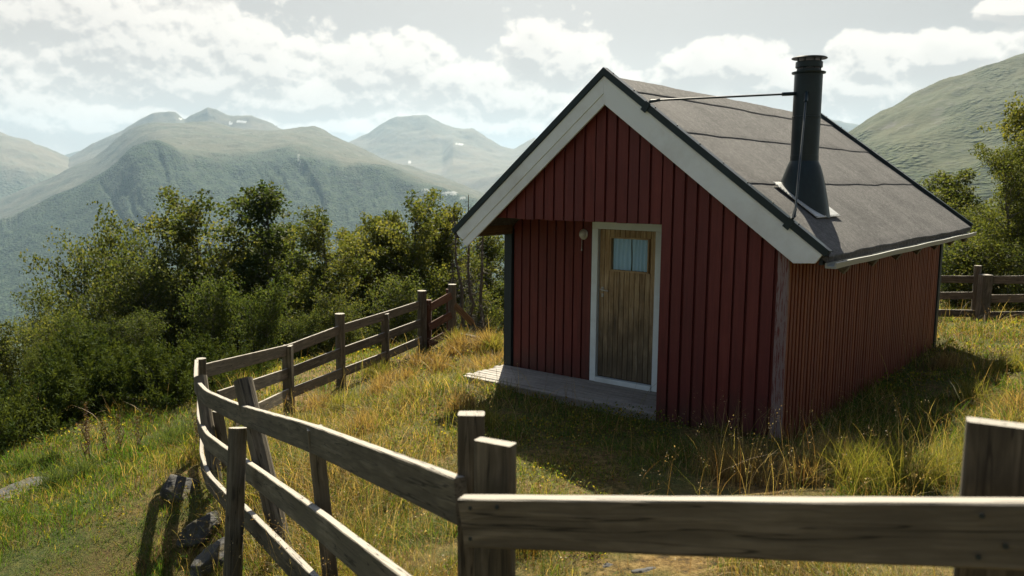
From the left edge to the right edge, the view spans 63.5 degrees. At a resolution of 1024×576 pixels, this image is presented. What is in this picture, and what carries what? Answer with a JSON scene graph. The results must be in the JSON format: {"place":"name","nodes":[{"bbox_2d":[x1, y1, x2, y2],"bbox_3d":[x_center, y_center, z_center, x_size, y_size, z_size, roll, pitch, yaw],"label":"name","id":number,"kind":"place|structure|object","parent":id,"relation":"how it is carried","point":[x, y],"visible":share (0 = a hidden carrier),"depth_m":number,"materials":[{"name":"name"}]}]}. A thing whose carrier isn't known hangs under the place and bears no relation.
{"place":"outdoors","nodes":[
{"label":"outdoors","id":0,"kind":"place"},
{"bbox_2d":[0,132,68,198],"bbox_3d":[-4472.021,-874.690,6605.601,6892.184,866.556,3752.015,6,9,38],"label":"mountain","id":1,"kind":"structure","parent":0,"point":[25,163],"depth_m":5852.37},
{"bbox_2d":[65,125,275,156],"bbox_3d":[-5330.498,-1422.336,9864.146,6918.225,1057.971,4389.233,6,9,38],"label":"mountain","id":2,"kind":"structure","parent":0,"point":[70,154],"depth_m":9731.97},
{"bbox_2d":[68,107,281,167],"bbox_3d":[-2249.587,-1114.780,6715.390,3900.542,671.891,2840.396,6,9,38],"label":"mountain","id":3,"kind":"structure","parent":0,"point":[93,150],"depth_m":6484.55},
{"bbox_2d":[0,121,503,341],"bbox_3d":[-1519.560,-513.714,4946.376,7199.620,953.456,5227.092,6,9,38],"label":"mountain","id":4,"kind":"structure","parent":0,"point":[127,174],"depth_m":3085.60,"materials":[{"name":"green"}]},
{"bbox_2d":[350,115,535,192],"bbox_3d":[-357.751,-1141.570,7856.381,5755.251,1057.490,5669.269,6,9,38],"label":"mountain","id":5,"kind":"structure","parent":0,"point":[473,158],"depth_m":7558.93,"materials":[{"name":"stone"}]},
{"bbox_2d":[0,217,1023,575],"bbox_3d":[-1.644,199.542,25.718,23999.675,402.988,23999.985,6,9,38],"label":"ground","id":6,"kind":"structure","parent":0,"point":[660,563],"depth_m":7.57,"materials":[{"name":"green plant"}]},
{"bbox_2d":[0,477,44,499],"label":"rock","id":7,"kind":"object","parent":6,"relation":"on","point":[14,486],"visible":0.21,"depth_m":9.69,"materials":[{"name":"grey stone"}]},
{"bbox_2d":[0,313,53,396],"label":"birch tree","id":8,"kind":"object","parent":6,"relation":"on","point":[9,362],"visible":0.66,"depth_m":19.20,"materials":[{"name":"green plant"}]},
{"bbox_2d":[0,380,66,457],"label":"juniper bush","id":9,"kind":"object","parent":6,"relation":"on","point":[6,434],"visible":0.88,"depth_m":12.09,"materials":[{"name":"green plant"}]},
{"bbox_2d":[16,335,63,399],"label":"birch tree","id":10,"kind":"object","parent":6,"relation":"on","point":[32,360],"visible":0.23,"depth_m":17.23,"materials":[{"name":"green plant"}]},
{"bbox_2d":[0,371,97,443],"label":"juniper bush","id":11,"kind":"object","parent":6,"relation":"on","point":[28,393],"visible":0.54,"depth_m":12.78,"materials":[{"name":"green plant"}]},
{"bbox_2d":[36,451,62,470],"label":"juniper bush","id":12,"kind":"object","parent":6,"relation":"on","point":[43,460],"visible":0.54,"depth_m":10.56,"materials":[{"name":"green plant"}]},
{"bbox_2d":[11,301,99,383],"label":"birch tree","id":13,"kind":"object","parent":6,"relation":"on","point":[43,321],"visible":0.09,"depth_m":21.22,"materials":[{"name":"green plant"}]},
{"bbox_2d":[10,277,113,349],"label":"birch tree","id":14,"kind":"object","parent":6,"relation":"on","point":[42,304],"visible":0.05,"depth_m":24.19,"materials":[{"name":"green plant"}]},
{"bbox_2d":[11,347,123,421],"bbox_3d":[-7.118,1.684,13.529,1.557,1.488,1.655,0,7,0],"label":"juniper bush","id":15,"kind":"object","parent":6,"relation":"on","point":[62,377],"visible":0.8,"depth_m":13.42,"materials":[{"name":"green plant"}]},
{"bbox_2d":[22,320,137,384],"bbox_3d":[-8.085,1.534,15.994,2.152,1.934,2.025,1,7,3],"label":"juniper bush","id":16,"kind":"object","parent":6,"relation":"on","point":[87,346],"visible":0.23,"depth_m":15.57,"materials":[{"name":"green plant"}]},
{"bbox_2d":[76,419,89,462],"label":"dock stalk","id":17,"kind":"object","parent":6,"relation":"on","point":[87,440],"visible":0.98,"depth_m":10.21,"materials":[{"name":"brown plant"}]},
{"bbox_2d":[81,401,91,459],"bbox_3d":[-5.394,1.851,10.499,0.124,0.850,0.134,-4,9,-19],"label":"dock stalk","id":18,"kind":"object","parent":6,"relation":"on","point":[85,407],"visible":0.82,"depth_m":10.49,"materials":[{"name":"brown plant"}]},
{"bbox_2d":[46,306,131,368],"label":"birch tree","id":19,"kind":"object","parent":6,"relation":"on","point":[74,323],"visible":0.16,"depth_m":20.20,"materials":[{"name":"green plant"}]},
{"bbox_2d":[37,337,144,407],"bbox_3d":[-7.051,1.580,14.341,1.944,1.391,2.220,4,8,28],"label":"juniper bush","id":20,"kind":"object","parent":6,"relation":"on","point":[108,360],"visible":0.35,"depth_m":13.86,"materials":[{"name":"green plant"}]},
{"bbox_2d":[17,200,168,346],"bbox_3d":[-12.993,1.080,26.265,4.422,7.769,5.048,-4,9,-31],"label":"birch tree","id":21,"kind":"object","parent":6,"relation":"on","point":[110,241],"visible":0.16,"depth_m":25.70,"materials":[{"name":"green plant"}]},
{"bbox_2d":[100,420,108,453],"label":"dock stalk","id":22,"kind":"object","parent":6,"relation":"on","point":[104,438],"visible":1,"depth_m":10.30,"materials":[{"name":"brown plant"}]},
{"bbox_2d":[114,413,125,452],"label":"dock stalk","id":23,"kind":"object","parent":6,"relation":"on","point":[117,430],"visible":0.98,"depth_m":10.64,"materials":[{"name":"brown plant"}]},
{"bbox_2d":[92,306,167,354],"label":"birch tree","id":24,"kind":"object","parent":6,"relation":"on","point":[138,336],"visible":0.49,"depth_m":20.21,"materials":[{"name":"green plant"}]},
{"bbox_2d":[64,221,202,363],"bbox_3d":[-10.151,0.958,23.335,3.560,5.596,4.064,2,7,11],"label":"birch tree","id":25,"kind":"object","parent":6,"relation":"on","point":[143,291],"visible":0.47,"depth_m":22.60,"materials":[{"name":"green plant"}]},
{"bbox_2d":[134,415,144,450],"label":"dock stalk","id":26,"kind":"object","parent":6,"relation":"on","point":[138,435],"visible":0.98,"depth_m":10.31,"materials":[{"name":"brown plant"}]},
{"bbox_2d":[93,334,193,404],"bbox_3d":[-6.287,1.437,14.169,1.480,1.414,1.572,5,9,30],"label":"juniper bush","id":27,"kind":"object","parent":6,"relation":"on","point":[153,358],"visible":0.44,"depth_m":13.80,"materials":[{"name":"green plant"}]},
{"bbox_2d":[160,474,199,502],"bbox_3d":[-3.342,2.050,8.316,0.383,0.368,0.438,-2,8,-16],"label":"rock","id":28,"kind":"object","parent":6,"relation":"on","point":[170,485],"visible":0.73,"depth_m":8.22,"materials":[{"name":"grey stone"}]},
{"bbox_2d":[116,337,248,412],"bbox_3d":[-5.386,1.537,13.633,2.109,1.322,1.847,-4,9,-31],"label":"juniper bush","id":29,"kind":"object","parent":6,"relation":"on","point":[181,382],"visible":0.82,"depth_m":13.50,"materials":[{"name":"green plant"}]},
{"bbox_2d":[106,185,264,365],"bbox_3d":[-9.416,0.648,24.734,4.895,7.443,4.553,-2,8,-19],"label":"birch tree","id":30,"kind":"object","parent":6,"relation":"on","point":[183,234],"visible":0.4,"depth_m":24.11,"materials":[{"name":"green plant"}]},
{"bbox_2d":[189,569,196,575],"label":"rock","id":31,"kind":"object","parent":6,"relation":"on","point":[193,573],"visible":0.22,"depth_m":6.82,"materials":[{"name":"grey stone"}]},
{"bbox_2d":[192,417,198,445],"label":"dock stalk","id":32,"kind":"object","parent":6,"relation":"on","point":[196,431],"visible":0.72,"depth_m":9.92,"materials":[{"name":"brown plant"}]},
{"bbox_2d":[176,513,222,547],"bbox_3d":[-2.804,2.207,7.563,0.415,0.340,0.424,4,8,28],"label":"rock","id":33,"kind":"object","parent":6,"relation":"on","point":[196,530],"visible":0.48,"depth_m":7.39,"materials":[{"name":"grey stone"}]},
{"bbox_2d":[167,332,242,387],"bbox_3d":[-5.438,1.404,14.611,1.407,1.265,1.324,-3,8,-28],"label":"juniper bush","id":34,"kind":"object","parent":6,"relation":"on","point":[208,346],"visible":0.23,"depth_m":14.66,"materials":[{"name":"green plant"}]},
{"bbox_2d":[190,537,223,575],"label":"rock","id":35,"kind":"object","parent":6,"relation":"on","point":[202,561],"visible":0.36,"depth_m":6.78,"materials":[{"name":"grey stone"}]},
{"bbox_2d":[167,268,247,356],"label":"birch tree","id":36,"kind":"object","parent":6,"relation":"on","point":[221,314],"visible":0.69,"depth_m":19.99,"materials":[{"name":"green plant"}]},
{"bbox_2d":[206,507,221,516],"bbox_3d":[-2.678,2.144,7.631,0.331,0.214,0.261,-6,10,-43],"label":"rock","id":37,"kind":"object","parent":6,"relation":"on","point":[215,512],"visible":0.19,"depth_m":7.60,"materials":[{"name":"grey stone"}]},
{"bbox_2d":[0,333,456,575],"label":"slope grass","id":38,"kind":"structure","parent":6,"relation":"on","point":[20,509],"depth_m":9.17,"materials":[{"name":"green plant"}]},
{"bbox_2d":[213,340,277,377],"bbox_3d":[-5.386,1.527,16.236,1.554,0.974,1.361,5,9,31],"label":"juniper bush","id":39,"kind":"object","parent":6,"relation":"on","point":[261,366],"visible":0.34,"depth_m":16.25,"materials":[{"name":"green plant"}]},
{"bbox_2d":[181,179,312,362],"bbox_3d":[-8.271,0.391,25.244,5.408,7.366,4.181,2,8,15],"label":"birch tree","id":40,"kind":"object","parent":6,"relation":"on","point":[268,203],"visible":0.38,"depth_m":24.80,"materials":[{"name":"green plant"}]},
{"bbox_2d":[226,275,294,366],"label":"birch tree","id":41,"kind":"object","parent":6,"relation":"on","point":[266,319],"visible":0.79,"depth_m":19.21,"materials":[{"name":"green plant"}]},
{"bbox_2d":[244,221,319,360],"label":"birch tree","id":42,"kind":"object","parent":6,"relation":"on","point":[308,263],"visible":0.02,"depth_m":26.93,"materials":[{"name":"green plant"}]},
{"bbox_2d":[243,232,334,354],"bbox_3d":[-8.498,1.487,30.428,4.617,7.206,4.964,3,8,20],"label":"birch tree","id":43,"kind":"object","parent":6,"relation":"on","point":[316,350],"visible":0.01,"depth_m":30.13,"materials":[{"name":"green plant"}]},
{"bbox_2d":[280,306,327,360],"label":"birch tree","id":44,"kind":"object","parent":6,"relation":"on","point":[308,328],"visible":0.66,"depth_m":20.28,"materials":[{"name":"green plant"}]},
{"bbox_2d":[196,290,426,452],"bbox_3d":[-2.864,1.220,13.400,0.803,1.803,7.872,2,7,10],"label":"fence","id":45,"kind":"object","parent":6,"relation":"on","point":[288,372],"visible":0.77,"depth_m":13.68,"materials":[{"name":"brown wood"}]},
{"bbox_2d":[263,205,380,355],"bbox_3d":[-5.407,0.487,23.719,3.602,5.752,3.350,2,8,13],"label":"birch tree","id":46,"kind":"object","parent":6,"relation":"on","point":[324,278],"visible":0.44,"depth_m":23.34,"materials":[{"name":"green plant"}]},
{"bbox_2d":[301,285,373,353],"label":"birch tree","id":47,"kind":"object","parent":6,"relation":"on","point":[348,310],"visible":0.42,"depth_m":21.14,"materials":[{"name":"green plant"}]},
{"bbox_2d":[194,359,484,575],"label":"fence","id":48,"kind":"object","parent":6,"relation":"on","point":[437,491],"visible":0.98,"depth_m":4.50,"materials":[{"name":"brown wood"}]},
{"bbox_2d":[331,227,382,351],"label":"birch tree","id":49,"kind":"object","parent":6,"relation":"on","point":[341,235],"visible":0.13,"depth_m":26.91,"materials":[{"name":"green plant"}]},
{"bbox_2d":[335,210,407,350],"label":"birch tree","id":50,"kind":"object","parent":6,"relation":"on","point":[363,227],"visible":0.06,"depth_m":27.63,"materials":[{"name":"green plant"}]},
{"bbox_2d":[348,210,424,350],"bbox_3d":[-4.048,0.840,27.224,2.860,6.800,2.534,-2,8,-19],"label":"birch tree","id":51,"kind":"object","parent":6,"relation":"on","point":[395,217],"visible":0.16,"depth_m":26.73,"materials":[{"name":"green plant"}]},
{"bbox_2d":[351,267,437,349],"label":"birch tree","id":52,"kind":"object","parent":6,"relation":"on","point":[400,297],"visible":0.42,"depth_m":21.89,"materials":[{"name":"green plant"}]},
{"bbox_2d":[356,231,433,308],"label":"birch tree","id":53,"kind":"object","parent":6,"relation":"on","point":[411,240],"depth_m":31.69,"materials":[{"name":"green plant"}]},
{"bbox_2d":[354,186,478,345],"bbox_3d":[-3.056,0.255,26.861,4.203,7.064,3.909,1,7,3],"label":"birch tree","id":54,"kind":"object","parent":6,"relation":"on","point":[435,282],"visible":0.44,"depth_m":26.05,"materials":[{"name":"green plant"}]},
{"bbox_2d":[411,202,489,333],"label":"birch tree","id":55,"kind":"object","parent":6,"relation":"on","point":[441,253],"visible":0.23,"depth_m":27.63,"materials":[{"name":"green plant"}]},
{"bbox_2d":[427,284,473,348],"bbox_3d":[-1.395,0.698,17.622,1.251,1.550,0.402,-6,10,-43],"label":"fence","id":56,"kind":"object","parent":6,"relation":"on","point":[448,298],"visible":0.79,"depth_m":17.41,"materials":[{"name":"brown wood"}]},
{"bbox_2d":[442,256,460,331],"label":"dead spruce","id":57,"kind":"object","parent":6,"relation":"on","point":[453,279],"visible":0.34,"depth_m":22.14,"materials":[{"name":"grey plant"}]},
{"bbox_2d":[446,213,478,332],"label":"dead spruce","id":58,"kind":"object","parent":6,"relation":"on","point":[461,304],"visible":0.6,"depth_m":22.14,"materials":[{"name":"grey plant"}]},
{"bbox_2d":[459,333,481,344],"bbox_3d":[-0.800,1.182,16.872,0.786,0.544,0.471,5,9,32],"label":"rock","id":59,"kind":"object","parent":6,"relation":"on","point":[471,337],"visible":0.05,"depth_m":16.71,"materials":[{"name":"grey stone"}]},
{"bbox_2d":[457,195,488,327],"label":"dead spruce","id":60,"kind":"object","parent":6,"relation":"on","point":[468,247],"visible":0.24,"depth_m":23.06,"materials":[{"name":"grey plant"}]},
{"bbox_2d":[462,250,484,335],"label":"dead spruce","id":61,"kind":"object","parent":6,"relation":"on","point":[470,312],"visible":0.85,"depth_m":21.17,"materials":[{"name":"grey plant"}]},
{"bbox_2d":[453,240,503,327],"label":"birch tree","id":62,"kind":"object","parent":6,"relation":"on","point":[478,265],"visible":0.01,"depth_m":29.50,"materials":[{"name":"green plant"}]},
{"bbox_2d":[456,235,503,334],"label":"birch tree","id":63,"kind":"object","parent":6,"relation":"on","point":[492,250],"visible":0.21,"depth_m":26.88,"materials":[{"name":"green plant"}]},
{"bbox_2d":[456,283,503,334],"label":"birch tree","id":64,"kind":"object","parent":6,"relation":"on","point":[486,298],"visible":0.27,"depth_m":23.27,"materials":[{"name":"green plant"}]},
{"bbox_2d":[465,236,502,333],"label":"dead spruce","id":65,"kind":"object","parent":6,"relation":"on","point":[481,290],"visible":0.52,"depth_m":22.66,"materials":[{"name":"grey plant"}]},
{"bbox_2d":[1,325,1023,575],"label":"grass tufts","id":66,"kind":"object","parent":6,"relation":"on","point":[455,341],"visible":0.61,"depth_m":8.62,"materials":[{"name":"green plant"}]},
{"bbox_2d":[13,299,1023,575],"bbox_3d":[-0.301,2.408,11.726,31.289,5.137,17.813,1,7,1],"label":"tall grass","id":67,"kind":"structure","parent":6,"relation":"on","point":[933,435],"depth_m":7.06,"materials":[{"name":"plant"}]},
{"bbox_2d":[47,293,1022,575],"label":"seed heads","id":68,"kind":"object","parent":6,"relation":"on","point":[541,487],"visible":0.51,"depth_m":5.71,"materials":[{"name":"plant"}]},
{"bbox_2d":[603,563,612,567],"bbox_3d":[0.562,1.657,4.844,0.110,0.087,0.090,5,9,32],"label":"rock","id":69,"kind":"object","parent":6,"relation":"on","point":[608,565],"visible":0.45,"depth_m":4.84,"materials":[{"name":"grey stone"}]},
{"bbox_2d":[631,567,655,573],"bbox_3d":[0.774,1.640,4.743,0.199,0.093,0.240,-1,8,-13],"label":"rock","id":70,"kind":"object","parent":6,"relation":"on","point":[642,570],"visible":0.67,"depth_m":4.71,"materials":[{"name":"grey stone"}]},
{"bbox_2d":[451,55,976,440],"bbox_3d":[3.379,-0.724,12.107,4.867,4.338,7.321,6,9,38],"label":"cabin","id":71,"kind":"object","parent":6,"relation":"on","point":[746,254],"visible":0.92,"depth_m":9.51,"materials":[{"name":"red paint"}]},
{"bbox_2d":[579,229,587,250],"bbox_3d":[0.911,-0.621,10.698,0.124,0.284,0.068,6,9,38],"label":"wall lamp","id":72,"kind":"object","parent":71,"relation":"attached to","point":[583,234],"visible":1,"depth_m":10.67,"materials":[{"name":"glass"}]},
{"bbox_2d":[597,229,655,383],"bbox_3d":[1.450,0.227,10.434,0.825,1.900,0.148,6,9,38],"label":"door","id":73,"kind":"structure","parent":71,"relation":"in","point":[627,257],"depth_m":10.44,"materials":[{"name":"brown wood"}]},
{"bbox_2d":[458,417,1023,575],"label":"fence","id":74,"kind":"object","parent":6,"relation":"on","point":[975,527],"visible":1,"depth_m":1.94,"materials":[{"name":"brown wood"}]},
{"bbox_2d":[917,168,1002,286],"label":"birch tree","id":75,"kind":"object","parent":6,"relation":"on","point":[950,187],"visible":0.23,"depth_m":24.42,"materials":[{"name":"green plant"}]},
{"bbox_2d":[939,225,1000,308],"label":"birch tree","id":76,"kind":"object","parent":6,"relation":"on","point":[946,287],"visible":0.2,"depth_m":20.85,"materials":[{"name":"green plant"}]},
{"bbox_2d":[943,195,1000,283],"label":"birch tree","id":77,"kind":"object","parent":6,"relation":"on","point":[962,211],"visible":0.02,"depth_m":22.55,"materials":[{"name":"green plant"}]},
{"bbox_2d":[941,213,1012,310],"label":"birch tree","id":78,"kind":"object","parent":6,"relation":"on","point":[967,259],"visible":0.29,"depth_m":20.03,"materials":[{"name":"green plant"}]},
{"bbox_2d":[938,265,1023,320],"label":"fence","id":79,"kind":"object","parent":6,"relation":"on","point":[980,295],"visible":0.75,"depth_m":16.85,"materials":[{"name":"brown wood"}]},
{"bbox_2d":[967,133,1023,311],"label":"birch tree","id":80,"kind":"object","parent":6,"relation":"on","point":[1011,192],"visible":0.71,"depth_m":18.72,"materials":[{"name":"green plant"}]},
{"bbox_2d":[974,91,1023,227],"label":"birch tree","id":81,"kind":"object","parent":6,"relation":"on","point":[1016,121],"visible":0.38,"depth_m":20.14,"materials":[{"name":"green plant"}]},
{"bbox_2d":[992,229,1023,310],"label":"birch tree","id":82,"kind":"object","parent":6,"relation":"on","point":[1016,269],"visible":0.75,"depth_m":17.82,"materials":[{"name":"green plant"}]},
{"bbox_2d":[0,0,1023,154],"label":"sky","id":83,"kind":"structure","parent":0,"point":[75,74],"materials":[{"name":"white"}]},
{"bbox_2d":[832,120,857,131],"bbox_3d":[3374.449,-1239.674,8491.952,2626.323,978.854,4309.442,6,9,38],"label":"mountain","id":84,"kind":"structure","parent":0,"point":[847,127],"depth_m":8379.07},
{"bbox_2d":[848,53,1023,217],"bbox_3d":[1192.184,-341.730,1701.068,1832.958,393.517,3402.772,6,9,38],"label":"hill","id":85,"kind":"structure","parent":0,"point":[917,136],"depth_m":1408.98,"materials":[{"name":"green plant"}]}
]}

